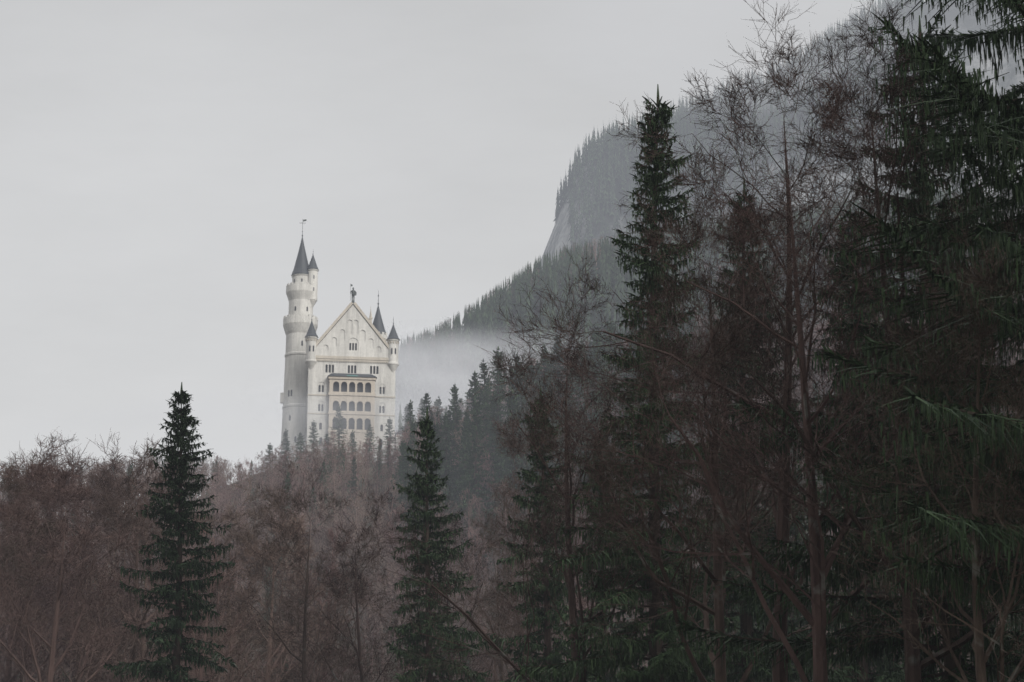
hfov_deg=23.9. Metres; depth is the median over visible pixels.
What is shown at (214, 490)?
bare tree
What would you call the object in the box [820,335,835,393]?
spruce tree
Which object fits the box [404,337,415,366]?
bare tree
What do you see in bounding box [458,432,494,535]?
tree
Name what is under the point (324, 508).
bare tree
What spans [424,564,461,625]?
bare tree
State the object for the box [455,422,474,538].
spruce tree
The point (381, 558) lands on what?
bare tree
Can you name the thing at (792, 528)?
valley spruce tree
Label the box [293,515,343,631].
bare tree
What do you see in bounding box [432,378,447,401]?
bare tree
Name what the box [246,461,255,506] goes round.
spruce tree
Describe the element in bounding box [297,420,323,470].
castle spruce
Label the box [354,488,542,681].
bare tree
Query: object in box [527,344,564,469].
spruce
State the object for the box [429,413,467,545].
spruce
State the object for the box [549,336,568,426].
spruce
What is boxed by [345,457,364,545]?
spruce tree
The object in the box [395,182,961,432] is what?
forest ridge
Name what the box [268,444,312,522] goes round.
bare tree
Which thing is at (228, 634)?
bare tree
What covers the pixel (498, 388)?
spruce
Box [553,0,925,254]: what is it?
forest mountain
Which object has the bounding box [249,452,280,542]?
bare tree
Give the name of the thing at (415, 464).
spruce tree
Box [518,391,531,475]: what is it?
spruce tree
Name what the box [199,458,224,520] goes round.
bare tree
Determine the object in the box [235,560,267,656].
bare tree
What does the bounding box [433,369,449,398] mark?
bare tree
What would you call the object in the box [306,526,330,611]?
bare tree
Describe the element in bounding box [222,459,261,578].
bare tree
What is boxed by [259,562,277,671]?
spruce tree
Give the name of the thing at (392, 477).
spruce tree
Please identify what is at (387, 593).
bare tree
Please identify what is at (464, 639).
bare tree
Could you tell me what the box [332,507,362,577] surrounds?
bare tree
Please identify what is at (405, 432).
bare tree
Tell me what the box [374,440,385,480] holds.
spruce tree
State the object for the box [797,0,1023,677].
spruce
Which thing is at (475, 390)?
spruce
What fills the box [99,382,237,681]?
spruce
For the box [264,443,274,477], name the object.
castle spruce
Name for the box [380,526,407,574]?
bare tree
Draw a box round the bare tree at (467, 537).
[451,514,486,570]
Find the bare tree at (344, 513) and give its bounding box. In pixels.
[322,511,360,584]
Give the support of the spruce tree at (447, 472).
on the terrain
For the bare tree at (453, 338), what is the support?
on the forest ridge
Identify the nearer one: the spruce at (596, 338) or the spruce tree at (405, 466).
the spruce tree at (405, 466)
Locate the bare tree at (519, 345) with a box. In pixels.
[513,338,523,359]
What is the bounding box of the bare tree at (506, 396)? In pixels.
[495,381,508,430]
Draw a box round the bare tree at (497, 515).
[472,478,515,583]
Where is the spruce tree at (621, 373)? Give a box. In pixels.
[614,348,626,415]
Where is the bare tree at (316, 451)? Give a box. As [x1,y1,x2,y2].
[309,442,321,469]
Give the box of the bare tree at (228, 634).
[121,521,284,681]
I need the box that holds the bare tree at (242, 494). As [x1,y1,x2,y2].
[224,469,272,536]
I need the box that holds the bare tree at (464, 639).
[447,617,476,676]
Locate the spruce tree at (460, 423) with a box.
[450,408,463,500]
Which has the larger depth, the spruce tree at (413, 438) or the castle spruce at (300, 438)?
the castle spruce at (300, 438)
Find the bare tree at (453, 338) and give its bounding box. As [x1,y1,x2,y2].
[446,333,455,358]
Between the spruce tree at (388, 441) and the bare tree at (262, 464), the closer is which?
the bare tree at (262, 464)
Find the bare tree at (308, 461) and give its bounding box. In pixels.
[297,444,316,486]
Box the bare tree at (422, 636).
[389,604,451,681]
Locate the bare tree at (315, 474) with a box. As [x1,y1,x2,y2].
[285,446,342,512]
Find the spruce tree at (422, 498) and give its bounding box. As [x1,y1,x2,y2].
[410,458,425,564]
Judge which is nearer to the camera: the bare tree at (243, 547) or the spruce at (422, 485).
the spruce at (422, 485)
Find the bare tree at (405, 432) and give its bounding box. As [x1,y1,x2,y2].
[393,427,425,470]
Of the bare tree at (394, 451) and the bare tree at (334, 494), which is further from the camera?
the bare tree at (394, 451)
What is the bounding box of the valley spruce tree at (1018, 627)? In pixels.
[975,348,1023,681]
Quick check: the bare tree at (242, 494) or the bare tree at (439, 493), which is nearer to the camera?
the bare tree at (439, 493)
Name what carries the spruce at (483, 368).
on the terrain
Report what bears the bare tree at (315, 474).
on the terrain
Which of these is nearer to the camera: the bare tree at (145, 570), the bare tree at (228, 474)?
the bare tree at (145, 570)
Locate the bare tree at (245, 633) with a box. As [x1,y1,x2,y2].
[146,557,287,681]
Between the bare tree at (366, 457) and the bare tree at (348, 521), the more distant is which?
the bare tree at (366, 457)
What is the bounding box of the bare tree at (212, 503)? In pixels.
[198,484,225,603]
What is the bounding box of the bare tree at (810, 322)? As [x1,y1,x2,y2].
[801,303,819,353]
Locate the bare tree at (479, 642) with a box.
[460,601,497,681]
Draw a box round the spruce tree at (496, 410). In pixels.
[488,383,502,436]
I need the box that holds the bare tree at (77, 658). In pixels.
[27,569,164,681]
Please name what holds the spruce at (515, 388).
on the terrain
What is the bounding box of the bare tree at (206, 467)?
[199,456,218,499]
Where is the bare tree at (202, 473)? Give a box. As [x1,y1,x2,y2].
[192,460,207,494]
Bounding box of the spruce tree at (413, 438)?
[409,423,417,456]
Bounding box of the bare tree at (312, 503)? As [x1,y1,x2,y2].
[302,500,335,616]
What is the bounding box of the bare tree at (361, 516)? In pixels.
[320,490,378,613]
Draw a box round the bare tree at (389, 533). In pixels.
[377,516,401,572]
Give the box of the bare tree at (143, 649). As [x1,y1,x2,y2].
[80,490,301,681]
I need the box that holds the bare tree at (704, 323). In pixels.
[697,312,717,344]
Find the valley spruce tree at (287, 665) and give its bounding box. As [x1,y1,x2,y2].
[280,659,290,681]
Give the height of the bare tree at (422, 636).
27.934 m
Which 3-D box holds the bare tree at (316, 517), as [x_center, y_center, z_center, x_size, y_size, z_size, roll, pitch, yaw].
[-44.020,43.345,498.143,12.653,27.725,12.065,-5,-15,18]
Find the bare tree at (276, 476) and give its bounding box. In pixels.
[258,453,296,534]
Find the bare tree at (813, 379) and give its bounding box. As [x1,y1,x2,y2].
[796,352,826,402]
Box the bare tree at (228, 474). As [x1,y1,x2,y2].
[219,463,235,490]
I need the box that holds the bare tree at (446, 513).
[434,500,460,546]
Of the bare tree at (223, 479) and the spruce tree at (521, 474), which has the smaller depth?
the spruce tree at (521, 474)
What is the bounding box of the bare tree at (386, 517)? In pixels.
[369,506,408,616]
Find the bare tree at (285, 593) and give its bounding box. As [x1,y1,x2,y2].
[251,555,301,627]
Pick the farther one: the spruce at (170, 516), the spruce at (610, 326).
the spruce at (610, 326)
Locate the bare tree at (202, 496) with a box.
[197,485,218,545]
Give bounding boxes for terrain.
[0,0,1023,681]
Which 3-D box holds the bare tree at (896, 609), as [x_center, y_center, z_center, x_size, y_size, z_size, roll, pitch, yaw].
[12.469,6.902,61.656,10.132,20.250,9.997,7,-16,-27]
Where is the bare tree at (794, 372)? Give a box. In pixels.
[780,338,806,408]
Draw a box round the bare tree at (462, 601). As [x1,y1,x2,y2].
[446,580,478,626]
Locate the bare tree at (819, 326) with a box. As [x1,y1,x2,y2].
[813,304,831,373]
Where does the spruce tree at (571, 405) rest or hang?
on the terrain
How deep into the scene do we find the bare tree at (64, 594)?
162.51 m
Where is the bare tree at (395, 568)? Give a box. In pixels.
[364,530,420,643]
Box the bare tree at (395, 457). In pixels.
[374,443,400,502]
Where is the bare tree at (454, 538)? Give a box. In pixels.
[418,513,474,570]
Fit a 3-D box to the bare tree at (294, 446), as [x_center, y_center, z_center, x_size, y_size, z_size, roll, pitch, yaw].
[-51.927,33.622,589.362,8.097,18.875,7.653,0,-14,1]
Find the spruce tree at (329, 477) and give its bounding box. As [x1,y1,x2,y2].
[325,453,332,521]
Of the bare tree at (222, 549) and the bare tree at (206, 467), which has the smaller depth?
the bare tree at (222, 549)
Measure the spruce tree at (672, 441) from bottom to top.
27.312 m
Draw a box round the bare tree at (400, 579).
[386,543,409,642]
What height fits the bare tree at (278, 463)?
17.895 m
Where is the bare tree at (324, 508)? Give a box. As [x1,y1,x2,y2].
[300,486,351,552]
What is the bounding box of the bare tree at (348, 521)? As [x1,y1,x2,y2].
[334,491,362,588]
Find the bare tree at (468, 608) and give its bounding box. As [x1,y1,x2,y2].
[453,584,485,656]
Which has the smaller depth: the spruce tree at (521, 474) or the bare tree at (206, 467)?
the spruce tree at (521, 474)
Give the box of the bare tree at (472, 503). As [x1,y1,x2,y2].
[454,484,497,593]
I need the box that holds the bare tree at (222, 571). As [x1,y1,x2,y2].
[200,533,249,625]
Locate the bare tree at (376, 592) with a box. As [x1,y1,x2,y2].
[354,572,408,673]
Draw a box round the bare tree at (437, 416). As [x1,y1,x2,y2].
[428,405,444,442]
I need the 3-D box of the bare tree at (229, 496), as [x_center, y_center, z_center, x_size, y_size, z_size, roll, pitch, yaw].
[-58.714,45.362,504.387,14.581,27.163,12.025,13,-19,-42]
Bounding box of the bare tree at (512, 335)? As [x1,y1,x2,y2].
[497,321,516,363]
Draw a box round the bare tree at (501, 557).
[492,528,517,624]
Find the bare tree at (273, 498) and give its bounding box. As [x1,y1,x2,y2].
[238,472,302,549]
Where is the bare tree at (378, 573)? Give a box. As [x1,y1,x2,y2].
[358,538,394,645]
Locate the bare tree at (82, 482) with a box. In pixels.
[67,467,95,526]
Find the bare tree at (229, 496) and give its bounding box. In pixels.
[212,494,249,602]
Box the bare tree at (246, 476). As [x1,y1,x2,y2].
[232,459,254,502]
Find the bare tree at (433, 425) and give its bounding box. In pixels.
[418,413,439,442]
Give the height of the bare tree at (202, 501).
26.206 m
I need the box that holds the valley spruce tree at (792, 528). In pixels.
[769,468,828,681]
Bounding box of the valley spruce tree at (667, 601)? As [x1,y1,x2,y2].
[640,542,686,681]
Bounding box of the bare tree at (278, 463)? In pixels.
[262,448,286,492]
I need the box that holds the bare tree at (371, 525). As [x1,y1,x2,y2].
[354,500,384,585]
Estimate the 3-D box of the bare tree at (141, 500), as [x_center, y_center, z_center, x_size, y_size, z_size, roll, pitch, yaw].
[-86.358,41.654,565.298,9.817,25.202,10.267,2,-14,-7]
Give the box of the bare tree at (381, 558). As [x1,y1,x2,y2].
[356,524,401,636]
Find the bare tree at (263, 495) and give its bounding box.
[245,471,279,579]
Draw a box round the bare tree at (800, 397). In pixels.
[791,378,815,453]
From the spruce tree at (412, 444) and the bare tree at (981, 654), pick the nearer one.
the bare tree at (981, 654)
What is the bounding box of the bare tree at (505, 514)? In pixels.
[490,477,525,596]
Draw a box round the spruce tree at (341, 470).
[332,441,350,514]
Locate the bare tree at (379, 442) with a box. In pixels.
[366,436,389,492]
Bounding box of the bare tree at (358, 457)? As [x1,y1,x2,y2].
[346,441,369,481]
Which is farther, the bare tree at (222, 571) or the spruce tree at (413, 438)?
the spruce tree at (413, 438)
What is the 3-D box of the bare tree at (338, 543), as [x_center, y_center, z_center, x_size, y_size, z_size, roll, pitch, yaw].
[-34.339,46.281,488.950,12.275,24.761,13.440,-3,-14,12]
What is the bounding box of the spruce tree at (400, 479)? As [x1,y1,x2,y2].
[388,441,409,535]
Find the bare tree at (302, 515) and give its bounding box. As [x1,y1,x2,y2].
[282,491,325,588]
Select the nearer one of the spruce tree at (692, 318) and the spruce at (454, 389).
the spruce at (454, 389)
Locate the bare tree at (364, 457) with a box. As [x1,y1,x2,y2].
[356,445,371,468]
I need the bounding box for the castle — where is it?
[280,219,405,464]
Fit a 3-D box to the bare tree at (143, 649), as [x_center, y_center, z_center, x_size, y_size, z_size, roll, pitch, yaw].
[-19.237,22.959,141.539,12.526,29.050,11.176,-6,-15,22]
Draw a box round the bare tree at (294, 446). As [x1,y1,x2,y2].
[283,445,306,490]
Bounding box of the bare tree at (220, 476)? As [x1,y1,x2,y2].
[202,453,236,510]
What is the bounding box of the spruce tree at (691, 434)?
[682,381,700,497]
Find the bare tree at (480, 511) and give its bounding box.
[463,488,487,570]
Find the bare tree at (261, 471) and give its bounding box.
[250,452,268,508]
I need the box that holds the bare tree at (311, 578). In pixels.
[236,521,386,681]
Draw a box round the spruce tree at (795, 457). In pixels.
[790,423,804,482]
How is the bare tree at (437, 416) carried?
on the terrain
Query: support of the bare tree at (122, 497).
on the terrain
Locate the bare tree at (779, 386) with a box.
[770,363,809,405]
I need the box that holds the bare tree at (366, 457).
[357,438,378,496]
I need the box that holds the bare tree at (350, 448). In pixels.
[325,433,358,534]
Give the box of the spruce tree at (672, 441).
[666,398,682,510]
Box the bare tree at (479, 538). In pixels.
[458,525,500,642]
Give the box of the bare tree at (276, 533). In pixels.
[263,506,288,593]
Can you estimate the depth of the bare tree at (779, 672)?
53.77 m
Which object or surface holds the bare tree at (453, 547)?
on the terrain
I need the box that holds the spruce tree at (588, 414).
[574,396,596,514]
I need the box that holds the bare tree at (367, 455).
[360,437,375,485]
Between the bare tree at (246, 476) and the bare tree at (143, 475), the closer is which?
the bare tree at (246, 476)
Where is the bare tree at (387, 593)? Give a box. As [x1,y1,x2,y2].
[349,573,395,678]
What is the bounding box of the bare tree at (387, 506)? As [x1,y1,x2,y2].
[364,476,418,599]
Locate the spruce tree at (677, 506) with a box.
[666,394,695,517]
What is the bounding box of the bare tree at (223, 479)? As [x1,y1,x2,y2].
[205,464,231,516]
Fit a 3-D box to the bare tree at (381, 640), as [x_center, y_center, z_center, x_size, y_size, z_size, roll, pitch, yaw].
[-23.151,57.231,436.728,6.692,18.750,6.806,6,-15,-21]
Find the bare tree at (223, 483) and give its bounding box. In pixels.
[206,472,233,537]
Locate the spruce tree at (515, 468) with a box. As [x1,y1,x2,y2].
[502,442,524,547]
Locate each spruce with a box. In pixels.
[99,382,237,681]
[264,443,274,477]
[276,429,294,467]
[294,432,308,462]
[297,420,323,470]
[322,434,334,461]
[325,404,349,473]
[347,430,360,465]
[358,423,377,466]
[376,416,397,467]
[384,407,498,681]
[396,404,409,460]
[397,399,415,476]
[412,421,454,538]
[416,398,425,420]
[418,392,438,438]
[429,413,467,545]
[433,396,447,431]
[446,384,463,497]
[450,396,499,572]
[451,371,489,492]
[462,388,470,424]
[478,358,494,425]
[481,346,511,484]
[481,389,531,565]
[484,389,610,681]
[495,355,533,482]
[514,84,749,681]
[519,379,570,560]
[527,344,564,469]
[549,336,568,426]
[559,339,592,453]
[575,327,612,481]
[600,316,627,438]
[620,307,658,444]
[664,10,1023,681]
[664,178,841,681]
[769,206,941,681]
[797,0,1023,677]
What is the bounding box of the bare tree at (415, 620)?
[396,588,442,667]
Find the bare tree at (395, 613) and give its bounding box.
[383,575,417,681]
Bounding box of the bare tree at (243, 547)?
[228,518,257,603]
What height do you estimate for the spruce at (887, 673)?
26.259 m
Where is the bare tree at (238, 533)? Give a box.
[211,506,260,606]
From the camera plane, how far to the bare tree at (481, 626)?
425.89 m
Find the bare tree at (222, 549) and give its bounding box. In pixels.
[207,527,247,602]
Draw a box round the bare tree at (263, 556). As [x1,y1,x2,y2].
[246,527,281,612]
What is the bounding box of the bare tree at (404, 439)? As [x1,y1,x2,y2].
[386,431,410,469]
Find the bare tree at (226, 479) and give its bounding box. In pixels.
[206,460,236,523]
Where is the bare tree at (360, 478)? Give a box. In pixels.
[342,449,374,526]
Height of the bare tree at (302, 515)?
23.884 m
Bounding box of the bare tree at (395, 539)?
[381,500,419,624]
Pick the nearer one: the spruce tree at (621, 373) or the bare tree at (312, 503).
the bare tree at (312, 503)
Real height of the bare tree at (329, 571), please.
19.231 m
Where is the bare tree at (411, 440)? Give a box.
[391,427,425,469]
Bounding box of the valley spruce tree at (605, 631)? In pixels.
[560,427,648,681]
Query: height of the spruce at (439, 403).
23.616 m
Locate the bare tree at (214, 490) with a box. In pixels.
[200,472,231,516]
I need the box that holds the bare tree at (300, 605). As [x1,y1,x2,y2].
[280,577,320,635]
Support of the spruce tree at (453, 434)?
on the terrain
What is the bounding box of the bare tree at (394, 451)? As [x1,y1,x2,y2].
[377,435,399,497]
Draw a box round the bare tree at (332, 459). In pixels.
[308,437,359,553]
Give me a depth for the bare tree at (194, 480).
611.33 m
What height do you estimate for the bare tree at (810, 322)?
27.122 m
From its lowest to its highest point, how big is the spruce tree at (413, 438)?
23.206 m
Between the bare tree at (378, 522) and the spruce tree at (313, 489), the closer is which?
the bare tree at (378, 522)
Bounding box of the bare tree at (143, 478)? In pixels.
[140,458,153,529]
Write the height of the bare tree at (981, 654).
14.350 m
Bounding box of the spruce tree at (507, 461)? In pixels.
[497,425,511,490]
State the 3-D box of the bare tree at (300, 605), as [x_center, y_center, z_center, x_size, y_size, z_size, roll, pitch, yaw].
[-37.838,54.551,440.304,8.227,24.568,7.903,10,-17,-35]
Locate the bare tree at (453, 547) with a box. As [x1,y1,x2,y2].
[430,529,475,581]
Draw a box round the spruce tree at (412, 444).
[406,420,419,473]
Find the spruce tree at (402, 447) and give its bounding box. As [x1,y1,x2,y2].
[393,440,407,539]
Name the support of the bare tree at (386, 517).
on the terrain
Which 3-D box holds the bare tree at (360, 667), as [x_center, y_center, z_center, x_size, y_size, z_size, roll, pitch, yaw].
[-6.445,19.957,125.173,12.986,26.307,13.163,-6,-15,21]
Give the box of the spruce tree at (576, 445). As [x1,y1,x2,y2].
[571,409,583,505]
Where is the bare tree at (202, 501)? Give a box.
[186,480,223,546]
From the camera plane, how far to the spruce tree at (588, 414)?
555.79 m
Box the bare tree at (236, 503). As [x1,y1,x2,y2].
[206,485,251,588]
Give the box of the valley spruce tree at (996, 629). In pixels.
[965,510,1013,681]
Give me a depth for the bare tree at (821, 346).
626.91 m
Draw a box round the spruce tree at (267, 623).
[254,590,273,676]
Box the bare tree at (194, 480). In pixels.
[187,464,210,515]
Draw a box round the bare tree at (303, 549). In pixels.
[277,512,320,637]
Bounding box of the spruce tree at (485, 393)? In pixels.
[481,384,492,444]
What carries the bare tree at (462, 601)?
on the terrain
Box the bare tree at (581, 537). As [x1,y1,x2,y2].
[563,514,593,607]
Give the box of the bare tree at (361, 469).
[336,458,388,560]
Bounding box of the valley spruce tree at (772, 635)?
[760,554,812,681]
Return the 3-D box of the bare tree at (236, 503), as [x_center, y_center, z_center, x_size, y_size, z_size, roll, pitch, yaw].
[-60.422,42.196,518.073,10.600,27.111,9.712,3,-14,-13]
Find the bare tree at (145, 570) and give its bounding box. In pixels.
[129,534,158,626]
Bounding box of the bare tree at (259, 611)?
[247,583,270,652]
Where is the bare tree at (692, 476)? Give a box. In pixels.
[682,436,701,529]
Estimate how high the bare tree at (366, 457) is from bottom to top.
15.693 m
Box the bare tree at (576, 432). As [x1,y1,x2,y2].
[568,403,589,469]
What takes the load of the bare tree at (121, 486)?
on the terrain
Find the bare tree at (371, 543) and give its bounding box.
[356,535,391,637]
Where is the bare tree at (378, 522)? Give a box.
[361,512,393,627]
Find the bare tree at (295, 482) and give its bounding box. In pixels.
[281,462,308,543]
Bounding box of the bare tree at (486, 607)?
[453,580,521,641]
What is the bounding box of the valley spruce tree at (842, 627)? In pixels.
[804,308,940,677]
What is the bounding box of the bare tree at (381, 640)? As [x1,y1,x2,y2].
[369,610,397,679]
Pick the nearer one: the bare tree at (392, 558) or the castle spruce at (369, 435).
the bare tree at (392, 558)
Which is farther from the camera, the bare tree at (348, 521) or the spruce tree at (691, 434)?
the spruce tree at (691, 434)
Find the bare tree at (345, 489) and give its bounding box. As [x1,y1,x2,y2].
[332,444,360,502]
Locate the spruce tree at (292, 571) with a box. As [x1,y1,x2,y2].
[284,515,307,607]
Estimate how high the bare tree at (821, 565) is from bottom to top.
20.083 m
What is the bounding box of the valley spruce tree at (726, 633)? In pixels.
[681,423,765,681]
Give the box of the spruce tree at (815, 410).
[812,383,821,478]
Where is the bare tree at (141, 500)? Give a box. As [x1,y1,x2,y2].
[129,471,156,569]
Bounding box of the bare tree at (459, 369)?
[447,354,472,382]
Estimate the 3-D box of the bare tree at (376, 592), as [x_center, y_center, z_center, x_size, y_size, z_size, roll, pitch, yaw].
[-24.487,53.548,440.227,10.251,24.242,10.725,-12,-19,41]
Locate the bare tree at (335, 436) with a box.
[321,429,345,495]
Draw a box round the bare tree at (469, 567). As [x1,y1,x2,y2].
[452,545,482,625]
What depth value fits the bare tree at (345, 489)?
565.65 m
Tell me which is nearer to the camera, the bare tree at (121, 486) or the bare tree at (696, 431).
the bare tree at (696, 431)
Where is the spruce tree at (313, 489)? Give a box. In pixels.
[304,487,320,586]
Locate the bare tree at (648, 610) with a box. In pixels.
[610,516,796,681]
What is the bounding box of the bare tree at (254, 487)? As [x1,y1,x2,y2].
[238,467,266,538]
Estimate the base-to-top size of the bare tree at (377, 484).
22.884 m
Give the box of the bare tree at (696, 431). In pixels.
[688,400,711,459]
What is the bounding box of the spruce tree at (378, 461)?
[375,439,384,486]
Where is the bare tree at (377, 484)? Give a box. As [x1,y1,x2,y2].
[357,466,397,558]
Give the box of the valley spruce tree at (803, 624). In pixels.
[739,480,811,681]
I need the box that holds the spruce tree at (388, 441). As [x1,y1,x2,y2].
[383,438,390,482]
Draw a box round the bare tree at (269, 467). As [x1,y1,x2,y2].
[260,452,283,510]
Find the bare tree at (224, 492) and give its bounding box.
[210,483,249,598]
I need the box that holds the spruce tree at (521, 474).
[516,438,530,566]
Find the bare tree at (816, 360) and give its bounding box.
[806,333,829,417]
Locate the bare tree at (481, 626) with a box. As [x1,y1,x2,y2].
[451,601,491,671]
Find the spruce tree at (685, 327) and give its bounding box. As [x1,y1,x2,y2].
[680,307,689,397]
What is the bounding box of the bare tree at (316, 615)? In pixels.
[292,589,333,647]
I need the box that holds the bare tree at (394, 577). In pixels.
[371,561,413,657]
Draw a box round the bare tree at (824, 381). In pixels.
[812,360,831,394]
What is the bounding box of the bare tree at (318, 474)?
[294,458,330,505]
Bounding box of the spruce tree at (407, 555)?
[404,523,415,602]
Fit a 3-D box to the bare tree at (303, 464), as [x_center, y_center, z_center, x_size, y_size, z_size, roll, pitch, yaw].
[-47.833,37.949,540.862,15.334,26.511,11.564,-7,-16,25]
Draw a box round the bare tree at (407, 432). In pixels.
[394,420,420,458]
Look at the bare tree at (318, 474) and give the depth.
565.92 m
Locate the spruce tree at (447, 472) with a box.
[438,443,455,512]
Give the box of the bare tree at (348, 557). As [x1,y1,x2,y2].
[322,523,380,639]
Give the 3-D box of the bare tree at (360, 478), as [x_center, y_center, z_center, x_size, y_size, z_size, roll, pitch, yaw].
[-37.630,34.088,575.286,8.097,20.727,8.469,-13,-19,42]
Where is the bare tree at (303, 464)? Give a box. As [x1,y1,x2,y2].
[266,452,327,539]
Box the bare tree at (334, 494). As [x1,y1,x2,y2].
[315,473,371,568]
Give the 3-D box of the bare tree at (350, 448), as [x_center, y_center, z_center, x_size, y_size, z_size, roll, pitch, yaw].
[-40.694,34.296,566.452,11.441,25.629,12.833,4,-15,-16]
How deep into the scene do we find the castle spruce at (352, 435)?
650.71 m
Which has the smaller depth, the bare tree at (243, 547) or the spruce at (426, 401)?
the bare tree at (243, 547)
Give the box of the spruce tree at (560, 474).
[554,437,571,553]
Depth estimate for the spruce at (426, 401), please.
598.73 m
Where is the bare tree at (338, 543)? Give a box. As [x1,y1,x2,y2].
[313,512,366,624]
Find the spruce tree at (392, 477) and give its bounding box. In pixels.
[385,474,395,534]
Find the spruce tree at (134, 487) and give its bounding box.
[117,467,138,553]
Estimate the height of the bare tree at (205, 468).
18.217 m
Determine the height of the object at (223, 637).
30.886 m
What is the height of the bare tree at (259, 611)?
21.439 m
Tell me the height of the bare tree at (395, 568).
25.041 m
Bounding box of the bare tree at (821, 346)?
[812,324,832,406]
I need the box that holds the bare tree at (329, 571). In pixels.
[317,543,348,635]
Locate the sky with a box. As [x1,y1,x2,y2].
[0,0,924,528]
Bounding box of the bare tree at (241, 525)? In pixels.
[219,508,252,562]
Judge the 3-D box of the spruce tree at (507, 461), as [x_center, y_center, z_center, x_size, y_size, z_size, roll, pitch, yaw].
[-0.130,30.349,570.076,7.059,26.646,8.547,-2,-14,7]
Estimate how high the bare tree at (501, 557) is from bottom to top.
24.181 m
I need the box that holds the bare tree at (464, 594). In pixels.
[421,563,481,630]
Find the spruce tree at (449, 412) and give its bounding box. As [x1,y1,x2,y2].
[441,406,457,496]
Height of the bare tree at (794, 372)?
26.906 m
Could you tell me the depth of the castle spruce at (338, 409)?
625.93 m
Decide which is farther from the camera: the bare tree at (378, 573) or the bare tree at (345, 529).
the bare tree at (345, 529)
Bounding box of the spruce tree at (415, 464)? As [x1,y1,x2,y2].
[399,457,418,548]
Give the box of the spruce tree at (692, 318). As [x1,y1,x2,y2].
[691,311,698,337]
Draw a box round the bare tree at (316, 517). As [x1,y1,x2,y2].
[269,487,326,610]
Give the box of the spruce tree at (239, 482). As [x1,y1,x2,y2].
[233,463,244,512]
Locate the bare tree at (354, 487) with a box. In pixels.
[335,484,370,566]
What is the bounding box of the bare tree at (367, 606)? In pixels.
[349,556,387,668]
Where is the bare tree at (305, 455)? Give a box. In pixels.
[297,446,334,541]
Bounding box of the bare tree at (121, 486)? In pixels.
[109,463,129,562]
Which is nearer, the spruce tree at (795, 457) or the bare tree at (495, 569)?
the bare tree at (495, 569)
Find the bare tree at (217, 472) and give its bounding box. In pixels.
[204,456,224,517]
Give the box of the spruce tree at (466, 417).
[453,412,474,522]
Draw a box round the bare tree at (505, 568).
[407,489,618,681]
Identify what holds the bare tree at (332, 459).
on the terrain
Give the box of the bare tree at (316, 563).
[309,541,330,610]
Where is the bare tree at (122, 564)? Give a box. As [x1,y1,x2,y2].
[111,550,140,592]
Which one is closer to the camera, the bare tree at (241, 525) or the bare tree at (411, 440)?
the bare tree at (241, 525)
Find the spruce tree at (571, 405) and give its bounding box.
[563,393,575,470]
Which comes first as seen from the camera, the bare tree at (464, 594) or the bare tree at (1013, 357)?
the bare tree at (464, 594)
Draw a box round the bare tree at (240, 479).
[221,457,256,505]
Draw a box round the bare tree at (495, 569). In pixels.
[477,531,516,614]
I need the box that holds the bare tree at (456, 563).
[432,554,477,626]
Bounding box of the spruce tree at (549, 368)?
[547,365,554,400]
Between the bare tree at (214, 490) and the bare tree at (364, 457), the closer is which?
the bare tree at (214, 490)
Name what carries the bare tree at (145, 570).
on the terrain
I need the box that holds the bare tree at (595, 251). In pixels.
[590,238,600,275]
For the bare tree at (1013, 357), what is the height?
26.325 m
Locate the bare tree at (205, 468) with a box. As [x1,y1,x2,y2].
[194,460,221,495]
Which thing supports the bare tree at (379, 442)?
on the terrain
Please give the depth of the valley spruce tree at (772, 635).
139.88 m
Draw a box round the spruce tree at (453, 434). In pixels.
[449,411,460,466]
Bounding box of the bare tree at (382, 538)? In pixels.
[366,521,389,568]
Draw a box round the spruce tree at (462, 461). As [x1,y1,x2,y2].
[454,417,471,508]
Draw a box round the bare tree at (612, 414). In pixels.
[603,401,620,444]
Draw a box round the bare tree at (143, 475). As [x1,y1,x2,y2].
[125,451,154,497]
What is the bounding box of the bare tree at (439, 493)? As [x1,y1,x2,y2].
[417,480,466,531]
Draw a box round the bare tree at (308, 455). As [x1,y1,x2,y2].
[297,441,312,490]
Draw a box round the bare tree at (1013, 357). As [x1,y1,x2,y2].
[1002,342,1023,412]
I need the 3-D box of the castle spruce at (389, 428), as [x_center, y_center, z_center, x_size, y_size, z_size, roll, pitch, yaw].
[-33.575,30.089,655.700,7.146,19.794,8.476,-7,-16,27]
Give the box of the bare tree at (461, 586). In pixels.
[438,558,468,656]
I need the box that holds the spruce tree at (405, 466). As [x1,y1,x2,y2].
[393,442,417,554]

